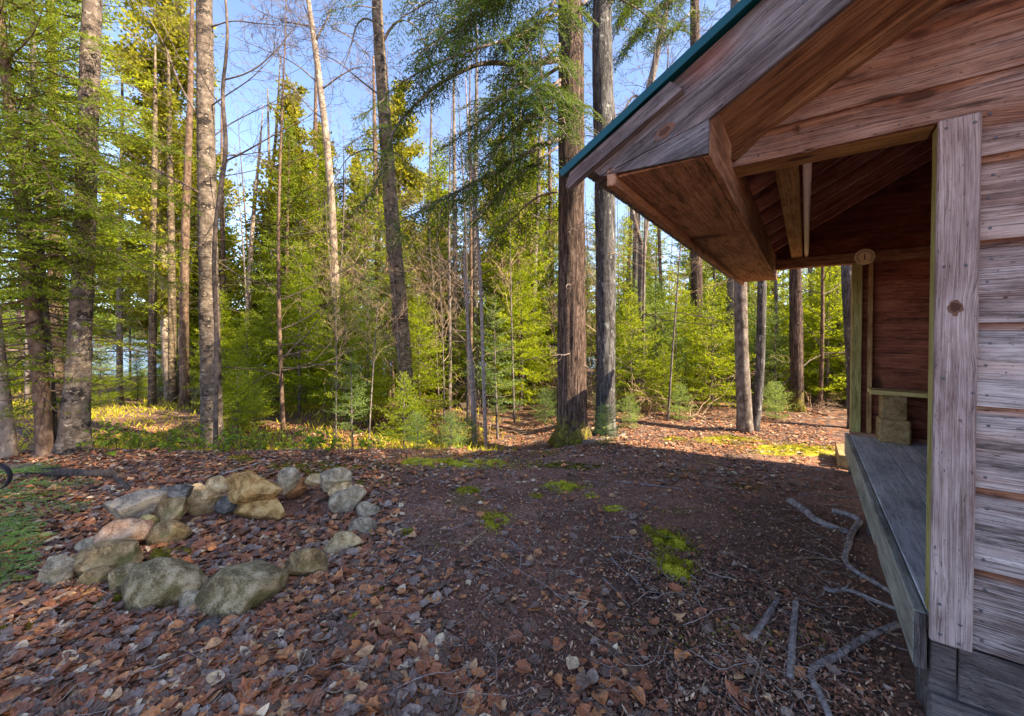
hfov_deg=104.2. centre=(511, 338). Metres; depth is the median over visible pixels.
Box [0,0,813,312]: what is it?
sky
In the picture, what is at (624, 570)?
stick
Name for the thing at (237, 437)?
leafy shrub
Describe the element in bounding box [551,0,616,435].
maple tree
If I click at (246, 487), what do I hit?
fire ring stone
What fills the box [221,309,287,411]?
fir sapling
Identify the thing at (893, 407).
wood block
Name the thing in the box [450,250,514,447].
sapling stem
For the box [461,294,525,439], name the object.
fir sapling
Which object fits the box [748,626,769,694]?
stick
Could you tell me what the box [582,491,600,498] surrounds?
moss cushion
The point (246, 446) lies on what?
leafy shrub
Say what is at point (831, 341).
fir sapling
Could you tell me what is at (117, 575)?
fire ring stone
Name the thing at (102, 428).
leafy shrub
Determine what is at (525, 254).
spruce tree
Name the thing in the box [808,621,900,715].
branch
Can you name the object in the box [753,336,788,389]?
fir sapling
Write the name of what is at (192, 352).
spruce tree
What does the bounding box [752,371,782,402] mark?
fir sapling
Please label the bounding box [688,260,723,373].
spruce tree
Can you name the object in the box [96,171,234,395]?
slender tree
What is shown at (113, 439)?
leafy shrub
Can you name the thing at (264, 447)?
leafy shrub
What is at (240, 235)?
slender tree
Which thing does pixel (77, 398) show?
birch tree
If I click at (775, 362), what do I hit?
fir sapling
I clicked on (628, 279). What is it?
slender tree
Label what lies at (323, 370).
fir sapling
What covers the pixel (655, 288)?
fir sapling
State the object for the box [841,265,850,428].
maple tree
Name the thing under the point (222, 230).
slender tree
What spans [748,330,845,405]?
dead brush
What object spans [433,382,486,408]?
dead brush
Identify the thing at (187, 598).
fire ring stone
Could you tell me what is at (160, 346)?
slender tree
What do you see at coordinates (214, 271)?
bare sapling
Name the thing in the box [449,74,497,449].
sapling stem
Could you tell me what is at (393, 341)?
slender tree
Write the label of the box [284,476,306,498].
fire ring stone
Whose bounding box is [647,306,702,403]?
fir sapling
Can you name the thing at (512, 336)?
bare tree
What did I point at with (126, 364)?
lake
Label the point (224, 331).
fir sapling
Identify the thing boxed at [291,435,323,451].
leafy shrub
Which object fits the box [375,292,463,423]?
fir sapling
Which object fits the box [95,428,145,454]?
leafy shrub
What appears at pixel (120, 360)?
slender tree
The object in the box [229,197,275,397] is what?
spruce tree
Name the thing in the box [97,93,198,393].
cedar tree
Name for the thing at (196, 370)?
fir sapling
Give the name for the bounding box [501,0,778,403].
slender tree
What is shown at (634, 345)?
fir sapling
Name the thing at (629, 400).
fir sapling
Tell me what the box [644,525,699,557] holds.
moss cushion
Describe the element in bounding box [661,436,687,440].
moss cushion
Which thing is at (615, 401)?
fir sapling
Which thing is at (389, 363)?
slender tree
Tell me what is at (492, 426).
dead brush
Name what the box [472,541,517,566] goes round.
stick
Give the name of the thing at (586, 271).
spruce tree
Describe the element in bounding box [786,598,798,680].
stick
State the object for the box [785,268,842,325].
spruce tree
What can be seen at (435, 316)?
bare tree
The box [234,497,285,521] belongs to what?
fire ring stone
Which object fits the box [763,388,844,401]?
dead brush
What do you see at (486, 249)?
slender tree
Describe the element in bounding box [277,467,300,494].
fire ring stone
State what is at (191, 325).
spruce tree
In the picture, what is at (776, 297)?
slender tree
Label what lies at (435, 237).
cedar tree
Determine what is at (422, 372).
fir sapling
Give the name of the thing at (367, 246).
bare tree
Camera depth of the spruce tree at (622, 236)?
17.50 m
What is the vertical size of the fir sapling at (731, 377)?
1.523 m
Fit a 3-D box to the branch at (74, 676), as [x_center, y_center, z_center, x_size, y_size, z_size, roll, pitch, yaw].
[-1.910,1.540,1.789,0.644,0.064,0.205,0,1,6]
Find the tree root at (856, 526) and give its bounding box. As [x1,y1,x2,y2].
[832,508,889,593]
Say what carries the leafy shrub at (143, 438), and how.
on the ground at (834, 423)
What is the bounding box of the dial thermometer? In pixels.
[854,249,874,264]
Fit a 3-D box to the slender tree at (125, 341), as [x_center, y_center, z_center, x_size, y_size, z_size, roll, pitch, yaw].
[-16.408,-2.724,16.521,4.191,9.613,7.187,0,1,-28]
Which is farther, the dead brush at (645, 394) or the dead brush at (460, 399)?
the dead brush at (460, 399)
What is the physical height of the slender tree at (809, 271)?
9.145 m
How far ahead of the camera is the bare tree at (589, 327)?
11.18 m
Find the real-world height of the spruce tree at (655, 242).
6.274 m
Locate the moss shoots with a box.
[315,448,826,648]
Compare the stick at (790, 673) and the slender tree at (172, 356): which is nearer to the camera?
the stick at (790, 673)
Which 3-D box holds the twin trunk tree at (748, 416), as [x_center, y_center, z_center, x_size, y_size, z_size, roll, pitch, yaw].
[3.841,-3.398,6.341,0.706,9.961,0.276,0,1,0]
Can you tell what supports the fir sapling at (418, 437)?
on the ground at (834, 423)
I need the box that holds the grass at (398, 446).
[11,373,528,451]
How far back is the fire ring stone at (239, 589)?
2.31 m
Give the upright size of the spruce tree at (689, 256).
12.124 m
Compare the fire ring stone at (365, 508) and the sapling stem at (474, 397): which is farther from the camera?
the sapling stem at (474, 397)
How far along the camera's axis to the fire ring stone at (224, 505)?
3.47 m
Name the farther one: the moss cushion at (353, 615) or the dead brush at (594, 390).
the dead brush at (594, 390)
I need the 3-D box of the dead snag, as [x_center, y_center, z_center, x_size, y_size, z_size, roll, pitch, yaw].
[-7.744,-2.494,11.966,0.644,9.067,0.165,0,1,0]
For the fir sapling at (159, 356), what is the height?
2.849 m
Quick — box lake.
[14,338,620,375]
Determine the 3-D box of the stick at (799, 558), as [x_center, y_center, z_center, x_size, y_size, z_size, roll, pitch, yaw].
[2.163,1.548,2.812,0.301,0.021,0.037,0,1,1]
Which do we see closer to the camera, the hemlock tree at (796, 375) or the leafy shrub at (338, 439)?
the leafy shrub at (338, 439)
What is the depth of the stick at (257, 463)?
4.52 m
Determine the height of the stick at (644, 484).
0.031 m
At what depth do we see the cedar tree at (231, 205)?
15.09 m
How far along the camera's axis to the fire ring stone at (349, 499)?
3.63 m
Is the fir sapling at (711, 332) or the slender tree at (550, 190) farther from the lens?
the slender tree at (550, 190)
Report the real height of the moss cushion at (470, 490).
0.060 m
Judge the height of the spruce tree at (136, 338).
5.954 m
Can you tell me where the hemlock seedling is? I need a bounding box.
[0,458,101,590]
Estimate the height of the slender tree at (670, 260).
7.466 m
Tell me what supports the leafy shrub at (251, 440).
on the ground at (834, 423)
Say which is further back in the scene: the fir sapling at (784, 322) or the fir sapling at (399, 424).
the fir sapling at (784, 322)
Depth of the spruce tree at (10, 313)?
16.74 m
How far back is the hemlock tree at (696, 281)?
9.59 m
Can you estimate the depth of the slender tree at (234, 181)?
12.70 m
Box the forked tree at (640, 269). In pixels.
[583,0,730,403]
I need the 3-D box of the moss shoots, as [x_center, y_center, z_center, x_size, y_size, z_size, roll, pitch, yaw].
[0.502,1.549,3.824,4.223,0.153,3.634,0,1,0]
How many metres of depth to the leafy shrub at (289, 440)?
5.95 m
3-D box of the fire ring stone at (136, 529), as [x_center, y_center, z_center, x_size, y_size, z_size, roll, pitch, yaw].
[-2.917,1.476,3.006,0.386,0.218,0.280,0,1,0]
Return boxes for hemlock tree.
[351,0,678,450]
[612,0,715,394]
[788,269,806,412]
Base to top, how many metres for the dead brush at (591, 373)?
2.237 m
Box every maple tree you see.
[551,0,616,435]
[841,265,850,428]
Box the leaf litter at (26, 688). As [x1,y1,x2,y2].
[0,402,907,715]
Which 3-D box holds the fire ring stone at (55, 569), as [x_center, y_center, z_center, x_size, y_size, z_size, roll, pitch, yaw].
[-2.904,1.497,2.543,0.167,0.208,0.126,0,1,0]
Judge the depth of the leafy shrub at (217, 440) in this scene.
5.57 m
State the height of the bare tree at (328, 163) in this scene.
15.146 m
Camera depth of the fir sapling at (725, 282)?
11.29 m
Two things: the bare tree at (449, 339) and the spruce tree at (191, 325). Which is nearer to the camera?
the bare tree at (449, 339)
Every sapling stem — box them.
[422,259,508,446]
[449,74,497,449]
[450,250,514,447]
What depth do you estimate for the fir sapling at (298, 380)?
9.42 m
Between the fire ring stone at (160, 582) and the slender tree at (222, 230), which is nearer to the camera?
the fire ring stone at (160, 582)
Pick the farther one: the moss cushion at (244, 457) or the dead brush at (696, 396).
the dead brush at (696, 396)
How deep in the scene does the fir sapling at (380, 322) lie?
9.30 m
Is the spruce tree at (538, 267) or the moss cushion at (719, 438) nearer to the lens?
the moss cushion at (719, 438)
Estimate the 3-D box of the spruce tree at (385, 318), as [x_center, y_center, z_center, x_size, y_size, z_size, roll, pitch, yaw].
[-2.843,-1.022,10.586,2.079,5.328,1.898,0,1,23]
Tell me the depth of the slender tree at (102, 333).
12.33 m
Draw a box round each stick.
[1,472,50,485]
[222,462,259,474]
[374,548,451,562]
[391,535,422,555]
[458,646,511,698]
[459,525,491,551]
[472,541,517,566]
[507,539,522,567]
[596,549,647,591]
[603,578,629,607]
[611,536,639,538]
[616,480,681,488]
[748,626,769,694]
[750,596,780,639]
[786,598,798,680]
[790,684,811,715]
[797,557,841,560]
[820,571,863,578]
[861,626,901,637]
[880,639,908,651]
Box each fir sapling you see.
[1,313,30,391]
[4,316,24,388]
[91,341,128,406]
[119,351,159,400]
[146,339,177,382]
[157,353,177,390]
[181,288,263,398]
[189,299,244,396]
[191,345,245,412]
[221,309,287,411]
[222,356,266,436]
[222,368,251,423]
[231,367,278,426]
[239,238,347,412]
[242,388,270,415]
[301,274,389,417]
[301,334,349,407]
[323,347,374,448]
[324,304,396,424]
[337,271,394,392]
[371,375,391,400]
[373,371,435,447]
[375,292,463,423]
[396,279,452,398]
[396,343,435,396]
[401,409,432,449]
[431,409,466,448]
[433,309,493,400]
[442,295,486,394]
[453,413,482,447]
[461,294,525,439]
[480,263,556,409]
[487,393,506,414]
[526,312,556,388]
[526,386,556,423]
[546,387,556,409]
[589,403,626,443]
[590,290,675,408]
[592,386,621,411]
[615,271,669,371]
[615,394,643,428]
[624,272,684,402]
[626,282,682,387]
[627,264,709,388]
[643,343,687,411]
[645,288,674,382]
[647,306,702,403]
[648,294,725,400]
[664,383,699,420]
[669,279,755,407]
[688,269,733,391]
[703,374,730,400]
[705,276,777,385]
[718,338,754,393]
[723,282,781,373]
[734,305,788,378]
[750,301,789,402]
[750,319,787,388]
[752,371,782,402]
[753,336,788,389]
[762,380,787,409]
[762,380,798,419]
[766,268,836,382]
[769,266,846,404]
[773,323,830,396]
[776,266,844,397]
[815,289,845,389]
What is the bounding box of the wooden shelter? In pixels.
[559,0,1023,715]
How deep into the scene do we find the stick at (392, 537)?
2.96 m
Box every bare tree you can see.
[177,0,419,405]
[270,202,373,412]
[286,261,382,437]
[297,175,385,404]
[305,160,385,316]
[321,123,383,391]
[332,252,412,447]
[337,195,441,391]
[340,144,373,365]
[342,253,389,397]
[370,78,534,410]
[383,296,448,414]
[401,221,463,401]
[407,233,478,422]
[444,198,557,424]
[514,263,594,375]
[555,193,621,339]
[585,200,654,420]
[585,225,637,389]
[586,282,595,381]
[623,221,733,421]
[725,0,735,390]
[750,278,788,388]
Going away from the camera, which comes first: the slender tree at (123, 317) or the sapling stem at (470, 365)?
the sapling stem at (470, 365)
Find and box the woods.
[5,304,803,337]
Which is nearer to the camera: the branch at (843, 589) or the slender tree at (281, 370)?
the branch at (843, 589)
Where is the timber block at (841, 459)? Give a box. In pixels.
[835,444,847,469]
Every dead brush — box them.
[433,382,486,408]
[440,352,552,411]
[465,411,531,438]
[520,369,595,397]
[538,359,657,412]
[539,330,660,401]
[587,379,674,412]
[615,334,765,403]
[616,381,735,423]
[620,353,789,430]
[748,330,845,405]
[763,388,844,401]
[780,390,842,417]
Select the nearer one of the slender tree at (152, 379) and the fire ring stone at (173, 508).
the fire ring stone at (173, 508)
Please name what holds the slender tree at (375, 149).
on the ground at (834, 423)
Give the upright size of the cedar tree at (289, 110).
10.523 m
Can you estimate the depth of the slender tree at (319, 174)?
14.38 m
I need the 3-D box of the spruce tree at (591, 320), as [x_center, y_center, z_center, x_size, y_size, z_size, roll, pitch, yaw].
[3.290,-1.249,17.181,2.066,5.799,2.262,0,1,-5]
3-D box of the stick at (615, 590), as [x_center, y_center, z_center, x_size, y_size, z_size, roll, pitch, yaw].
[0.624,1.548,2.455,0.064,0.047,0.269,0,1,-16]
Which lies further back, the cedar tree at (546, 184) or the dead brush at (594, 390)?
the cedar tree at (546, 184)
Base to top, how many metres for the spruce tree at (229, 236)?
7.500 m
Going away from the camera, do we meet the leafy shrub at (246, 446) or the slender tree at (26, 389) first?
the leafy shrub at (246, 446)
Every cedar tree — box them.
[67,177,146,384]
[70,0,246,400]
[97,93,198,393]
[146,99,266,334]
[219,74,341,400]
[269,120,358,376]
[330,145,374,356]
[346,78,461,316]
[418,175,461,371]
[458,134,509,378]
[481,123,558,387]
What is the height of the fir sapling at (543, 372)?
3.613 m
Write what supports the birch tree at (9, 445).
on the ground at (834, 423)
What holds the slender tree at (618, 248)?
on the ground at (834, 423)
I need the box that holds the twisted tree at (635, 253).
[584,0,729,389]
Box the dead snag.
[245,109,262,360]
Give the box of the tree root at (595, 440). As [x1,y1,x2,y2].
[583,433,625,442]
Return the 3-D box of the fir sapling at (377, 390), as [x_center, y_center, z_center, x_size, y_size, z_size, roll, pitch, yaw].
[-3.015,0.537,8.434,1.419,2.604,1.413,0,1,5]
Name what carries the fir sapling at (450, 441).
on the ground at (834, 423)
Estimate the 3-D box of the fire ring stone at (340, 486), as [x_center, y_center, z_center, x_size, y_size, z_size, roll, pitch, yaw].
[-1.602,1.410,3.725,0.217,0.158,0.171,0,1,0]
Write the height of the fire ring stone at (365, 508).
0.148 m
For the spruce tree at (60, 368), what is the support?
on the ground at (834, 423)
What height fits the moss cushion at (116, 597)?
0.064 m
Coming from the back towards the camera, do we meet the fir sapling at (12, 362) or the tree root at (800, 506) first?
the fir sapling at (12, 362)
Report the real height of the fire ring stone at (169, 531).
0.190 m
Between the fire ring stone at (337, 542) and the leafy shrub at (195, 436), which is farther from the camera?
the leafy shrub at (195, 436)
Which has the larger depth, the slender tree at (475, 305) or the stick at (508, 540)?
the slender tree at (475, 305)
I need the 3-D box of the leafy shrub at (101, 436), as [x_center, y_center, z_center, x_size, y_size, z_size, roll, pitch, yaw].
[-5.347,1.299,5.226,0.330,0.406,0.473,0,1,24]
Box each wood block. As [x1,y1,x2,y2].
[876,416,910,444]
[878,395,907,420]
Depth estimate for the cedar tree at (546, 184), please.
15.57 m
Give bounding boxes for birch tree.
[0,306,20,458]
[50,0,102,455]
[99,0,337,449]
[288,0,464,432]
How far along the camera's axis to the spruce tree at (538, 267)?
11.24 m
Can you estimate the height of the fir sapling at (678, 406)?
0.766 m
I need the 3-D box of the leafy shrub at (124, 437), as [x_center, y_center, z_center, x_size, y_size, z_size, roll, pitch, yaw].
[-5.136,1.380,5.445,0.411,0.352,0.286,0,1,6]
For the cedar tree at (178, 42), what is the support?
on the ground at (834, 423)
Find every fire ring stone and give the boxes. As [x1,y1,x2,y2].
[37,554,75,586]
[72,538,143,576]
[74,537,92,551]
[76,566,112,585]
[92,518,153,543]
[103,488,167,518]
[108,562,140,591]
[120,557,208,610]
[139,514,158,525]
[146,520,191,544]
[153,497,189,522]
[160,485,193,498]
[178,590,199,607]
[187,482,223,515]
[195,560,287,617]
[195,617,221,629]
[205,475,227,493]
[214,495,237,514]
[226,471,282,503]
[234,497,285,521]
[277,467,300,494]
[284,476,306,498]
[284,548,327,576]
[304,473,320,486]
[320,467,352,491]
[323,531,363,553]
[328,481,351,495]
[328,485,366,513]
[348,516,376,532]
[356,501,379,515]
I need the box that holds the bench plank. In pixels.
[868,388,927,397]
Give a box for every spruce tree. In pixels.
[0,0,149,436]
[0,0,196,424]
[0,0,215,457]
[2,238,24,353]
[4,259,24,342]
[15,251,69,363]
[123,298,162,374]
[134,174,219,396]
[177,188,246,389]
[189,270,198,388]
[223,214,269,386]
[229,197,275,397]
[237,182,306,402]
[239,118,327,407]
[271,137,357,393]
[285,167,357,405]
[319,138,390,392]
[356,184,433,393]
[370,205,438,388]
[403,136,484,399]
[412,141,478,384]
[435,154,504,381]
[464,146,543,400]
[469,115,557,404]
[478,181,544,397]
[497,140,557,394]
[514,217,555,392]
[526,187,557,388]
[538,183,595,366]
[585,187,636,380]
[585,247,595,375]
[615,216,632,373]
[615,216,659,383]
[616,205,632,346]
[640,215,653,278]
[640,217,667,311]
[645,223,678,316]
[653,239,726,378]
[672,249,690,306]
[680,266,726,383]
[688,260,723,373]
[708,270,788,380]
[750,270,807,373]
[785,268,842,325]
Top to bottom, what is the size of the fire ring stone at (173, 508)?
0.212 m
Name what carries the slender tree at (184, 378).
on the ground at (834, 423)
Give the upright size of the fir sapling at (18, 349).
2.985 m
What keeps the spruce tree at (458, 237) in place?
on the ground at (834, 423)
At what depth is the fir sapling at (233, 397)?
8.67 m
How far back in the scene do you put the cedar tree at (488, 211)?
18.59 m
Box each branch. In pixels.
[0,665,111,696]
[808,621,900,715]
[823,581,894,616]
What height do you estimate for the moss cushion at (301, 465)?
0.108 m
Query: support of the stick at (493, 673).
on the ground at (834, 423)
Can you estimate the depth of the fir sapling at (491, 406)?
9.27 m
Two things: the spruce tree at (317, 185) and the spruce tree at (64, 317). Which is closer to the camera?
the spruce tree at (317, 185)
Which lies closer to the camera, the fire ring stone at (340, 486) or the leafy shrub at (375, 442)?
the fire ring stone at (340, 486)
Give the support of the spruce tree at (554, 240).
on the ground at (834, 423)
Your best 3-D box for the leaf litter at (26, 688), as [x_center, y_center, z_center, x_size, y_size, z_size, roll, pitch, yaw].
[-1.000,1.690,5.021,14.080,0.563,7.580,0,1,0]
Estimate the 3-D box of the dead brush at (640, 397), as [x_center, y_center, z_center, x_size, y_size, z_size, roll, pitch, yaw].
[2.297,1.308,8.281,2.112,0.916,1.491,0,1,-7]
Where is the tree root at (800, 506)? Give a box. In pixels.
[786,497,848,533]
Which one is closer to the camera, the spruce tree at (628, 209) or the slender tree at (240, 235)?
the slender tree at (240, 235)
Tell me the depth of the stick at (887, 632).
2.11 m
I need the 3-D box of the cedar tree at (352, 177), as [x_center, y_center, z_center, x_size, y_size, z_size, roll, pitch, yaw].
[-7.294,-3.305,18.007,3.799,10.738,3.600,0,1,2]
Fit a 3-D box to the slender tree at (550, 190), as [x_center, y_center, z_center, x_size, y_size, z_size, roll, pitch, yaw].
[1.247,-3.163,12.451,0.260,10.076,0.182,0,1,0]
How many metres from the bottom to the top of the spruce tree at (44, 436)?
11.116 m
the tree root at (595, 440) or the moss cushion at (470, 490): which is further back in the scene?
the tree root at (595, 440)
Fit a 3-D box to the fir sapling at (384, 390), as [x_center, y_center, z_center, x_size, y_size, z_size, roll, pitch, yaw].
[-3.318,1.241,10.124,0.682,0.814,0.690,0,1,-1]
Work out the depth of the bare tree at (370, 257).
9.88 m
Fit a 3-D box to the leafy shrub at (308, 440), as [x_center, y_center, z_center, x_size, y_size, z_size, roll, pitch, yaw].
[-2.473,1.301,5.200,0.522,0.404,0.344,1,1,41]
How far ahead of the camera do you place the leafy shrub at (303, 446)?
5.75 m
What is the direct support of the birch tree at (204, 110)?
on the ground at (834, 423)
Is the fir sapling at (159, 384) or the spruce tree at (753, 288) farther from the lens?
the fir sapling at (159, 384)
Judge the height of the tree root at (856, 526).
0.059 m
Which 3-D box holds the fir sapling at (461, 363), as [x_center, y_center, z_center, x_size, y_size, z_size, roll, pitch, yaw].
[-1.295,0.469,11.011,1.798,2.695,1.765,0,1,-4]
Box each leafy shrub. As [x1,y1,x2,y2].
[76,423,129,451]
[92,421,125,447]
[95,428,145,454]
[97,427,125,448]
[118,429,156,448]
[125,427,155,451]
[143,432,163,449]
[157,435,181,451]
[167,421,205,449]
[167,434,194,449]
[173,421,211,452]
[205,427,237,452]
[212,433,231,449]
[218,422,257,450]
[236,432,273,450]
[241,427,269,448]
[251,435,290,450]
[258,427,302,449]
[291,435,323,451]
[295,426,324,449]
[303,422,338,450]
[319,424,352,452]
[356,428,390,448]
[367,432,389,447]
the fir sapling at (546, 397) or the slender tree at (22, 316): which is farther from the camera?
the slender tree at (22, 316)
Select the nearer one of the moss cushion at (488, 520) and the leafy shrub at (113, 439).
the moss cushion at (488, 520)
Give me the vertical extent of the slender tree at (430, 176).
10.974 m
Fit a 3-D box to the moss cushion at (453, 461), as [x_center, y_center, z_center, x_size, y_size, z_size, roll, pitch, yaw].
[-0.685,1.479,4.812,2.124,0.092,0.497,0,1,0]
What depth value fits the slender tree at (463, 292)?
12.89 m
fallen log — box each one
[0,464,117,478]
[112,471,131,490]
[425,398,556,409]
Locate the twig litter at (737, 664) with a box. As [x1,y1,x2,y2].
[3,426,888,715]
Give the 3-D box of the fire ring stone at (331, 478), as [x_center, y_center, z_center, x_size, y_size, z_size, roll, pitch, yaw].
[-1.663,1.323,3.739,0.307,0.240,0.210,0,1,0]
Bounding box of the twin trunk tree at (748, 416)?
[732,0,766,433]
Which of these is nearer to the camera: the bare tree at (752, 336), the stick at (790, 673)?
the stick at (790, 673)
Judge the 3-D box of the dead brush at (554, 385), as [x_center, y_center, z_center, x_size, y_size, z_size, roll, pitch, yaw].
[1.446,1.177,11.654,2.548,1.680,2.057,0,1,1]
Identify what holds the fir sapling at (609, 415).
on the ground at (834, 423)
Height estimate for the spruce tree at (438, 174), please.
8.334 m
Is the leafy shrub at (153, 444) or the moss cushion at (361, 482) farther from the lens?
the leafy shrub at (153, 444)
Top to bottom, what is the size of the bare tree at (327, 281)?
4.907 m
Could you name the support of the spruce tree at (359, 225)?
on the ground at (834, 423)
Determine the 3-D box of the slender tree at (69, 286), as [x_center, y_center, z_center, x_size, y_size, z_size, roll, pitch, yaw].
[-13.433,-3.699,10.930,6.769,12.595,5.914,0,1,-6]
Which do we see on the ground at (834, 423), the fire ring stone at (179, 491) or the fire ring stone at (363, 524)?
the fire ring stone at (363, 524)
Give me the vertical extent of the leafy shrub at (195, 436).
0.427 m
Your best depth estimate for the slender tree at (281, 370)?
8.01 m
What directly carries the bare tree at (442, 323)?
on the ground at (834, 423)
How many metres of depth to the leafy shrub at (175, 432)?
5.83 m
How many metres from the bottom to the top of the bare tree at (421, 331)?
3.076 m
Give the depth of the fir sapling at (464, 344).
12.12 m
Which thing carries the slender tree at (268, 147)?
on the ground at (834, 423)
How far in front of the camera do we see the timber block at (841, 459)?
4.70 m
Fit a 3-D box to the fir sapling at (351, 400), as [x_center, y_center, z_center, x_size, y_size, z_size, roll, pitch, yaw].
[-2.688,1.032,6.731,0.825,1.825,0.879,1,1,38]
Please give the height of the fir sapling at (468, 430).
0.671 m
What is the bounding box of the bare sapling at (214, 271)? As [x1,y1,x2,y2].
[129,0,348,449]
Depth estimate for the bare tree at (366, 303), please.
10.65 m
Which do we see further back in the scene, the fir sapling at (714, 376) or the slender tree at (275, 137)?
the slender tree at (275, 137)
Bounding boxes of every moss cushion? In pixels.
[0,620,39,631]
[92,592,121,607]
[144,545,192,560]
[169,458,419,476]
[215,454,261,466]
[346,611,363,626]
[352,478,397,487]
[375,455,541,469]
[400,527,412,536]
[450,484,483,494]
[479,505,515,533]
[506,461,624,470]
[527,492,544,497]
[532,479,592,492]
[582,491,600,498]
[599,505,627,511]
[640,524,654,532]
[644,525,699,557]
[644,550,701,588]
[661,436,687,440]
[677,433,784,445]
[717,441,834,459]
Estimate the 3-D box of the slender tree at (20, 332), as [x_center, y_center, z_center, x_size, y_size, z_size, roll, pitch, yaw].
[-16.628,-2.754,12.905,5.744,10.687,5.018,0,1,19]
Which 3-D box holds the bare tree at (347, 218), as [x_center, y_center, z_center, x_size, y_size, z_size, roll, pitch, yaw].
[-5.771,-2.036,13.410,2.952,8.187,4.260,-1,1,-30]
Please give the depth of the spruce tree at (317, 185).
11.52 m
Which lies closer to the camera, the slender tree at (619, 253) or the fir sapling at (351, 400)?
the fir sapling at (351, 400)
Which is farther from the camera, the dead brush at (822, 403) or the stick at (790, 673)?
the dead brush at (822, 403)
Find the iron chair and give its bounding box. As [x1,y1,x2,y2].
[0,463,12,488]
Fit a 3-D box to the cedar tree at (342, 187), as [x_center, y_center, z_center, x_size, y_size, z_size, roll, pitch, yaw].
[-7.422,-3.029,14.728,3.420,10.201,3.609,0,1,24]
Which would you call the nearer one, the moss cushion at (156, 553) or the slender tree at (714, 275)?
the moss cushion at (156, 553)
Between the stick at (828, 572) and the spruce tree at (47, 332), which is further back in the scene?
the spruce tree at (47, 332)
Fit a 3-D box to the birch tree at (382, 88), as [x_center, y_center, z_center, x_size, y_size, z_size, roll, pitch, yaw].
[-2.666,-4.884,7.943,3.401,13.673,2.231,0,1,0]
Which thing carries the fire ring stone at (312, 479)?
on the fire ring stone at (299, 489)
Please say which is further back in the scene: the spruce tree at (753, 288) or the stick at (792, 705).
the spruce tree at (753, 288)
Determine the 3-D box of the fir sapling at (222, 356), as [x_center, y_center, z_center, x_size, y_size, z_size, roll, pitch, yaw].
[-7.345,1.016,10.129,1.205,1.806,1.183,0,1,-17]
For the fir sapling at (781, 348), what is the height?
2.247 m
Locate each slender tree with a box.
[0,166,113,398]
[1,23,162,392]
[3,140,116,391]
[3,203,112,386]
[7,64,191,380]
[17,115,142,355]
[24,50,30,402]
[70,214,146,384]
[92,190,160,353]
[94,128,250,373]
[94,212,230,381]
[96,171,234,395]
[102,98,304,398]
[116,79,123,401]
[121,0,412,441]
[147,45,157,405]
[155,140,303,375]
[167,49,176,403]
[179,0,193,407]
[190,151,336,391]
[220,112,226,379]
[240,84,408,402]
[251,59,280,335]
[258,17,485,421]
[265,14,518,417]
[267,88,275,400]
[309,75,317,394]
[332,1,556,440]
[336,99,469,397]
[340,146,411,288]
[368,37,645,425]
[372,55,382,397]
[401,93,510,395]
[424,85,431,395]
[447,195,490,395]
[452,86,459,401]
[459,45,628,392]
[472,24,478,401]
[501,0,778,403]
[531,30,541,403]
[548,78,555,389]
[585,180,631,371]
[589,199,641,374]
[625,211,632,387]
[646,234,688,309]
[657,227,664,389]
[713,267,718,387]
[749,266,844,408]
[774,280,779,387]
[808,268,817,396]
[834,267,846,403]
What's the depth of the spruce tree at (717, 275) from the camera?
14.50 m
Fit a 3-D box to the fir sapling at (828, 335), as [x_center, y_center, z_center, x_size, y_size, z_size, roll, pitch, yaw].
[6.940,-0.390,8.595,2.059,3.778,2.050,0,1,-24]
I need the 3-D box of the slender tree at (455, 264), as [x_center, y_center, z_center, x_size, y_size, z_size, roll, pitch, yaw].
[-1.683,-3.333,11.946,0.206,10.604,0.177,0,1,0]
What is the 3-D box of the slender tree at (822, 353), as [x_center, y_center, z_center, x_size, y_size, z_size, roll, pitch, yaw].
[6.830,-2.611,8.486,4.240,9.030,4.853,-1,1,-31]
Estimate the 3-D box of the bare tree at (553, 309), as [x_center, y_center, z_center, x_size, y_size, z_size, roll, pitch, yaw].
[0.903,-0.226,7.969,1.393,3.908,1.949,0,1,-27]
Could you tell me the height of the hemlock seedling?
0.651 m
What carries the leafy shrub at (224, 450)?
on the ground at (834, 423)
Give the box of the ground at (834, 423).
[0,315,928,715]
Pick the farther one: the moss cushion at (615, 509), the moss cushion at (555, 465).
the moss cushion at (555, 465)
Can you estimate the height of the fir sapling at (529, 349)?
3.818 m
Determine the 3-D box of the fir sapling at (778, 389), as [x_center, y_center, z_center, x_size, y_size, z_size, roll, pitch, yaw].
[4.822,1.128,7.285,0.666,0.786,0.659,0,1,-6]
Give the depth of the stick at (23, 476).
4.37 m
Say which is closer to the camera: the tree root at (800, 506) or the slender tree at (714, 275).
the tree root at (800, 506)
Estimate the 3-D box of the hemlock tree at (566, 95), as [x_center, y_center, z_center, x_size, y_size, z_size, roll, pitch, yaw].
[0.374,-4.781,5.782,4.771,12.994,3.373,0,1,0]
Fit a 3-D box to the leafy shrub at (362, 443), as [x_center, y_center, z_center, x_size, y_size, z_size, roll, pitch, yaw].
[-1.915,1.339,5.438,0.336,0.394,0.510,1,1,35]
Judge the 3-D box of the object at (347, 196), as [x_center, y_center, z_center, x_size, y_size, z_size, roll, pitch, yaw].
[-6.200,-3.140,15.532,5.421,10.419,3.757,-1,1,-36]

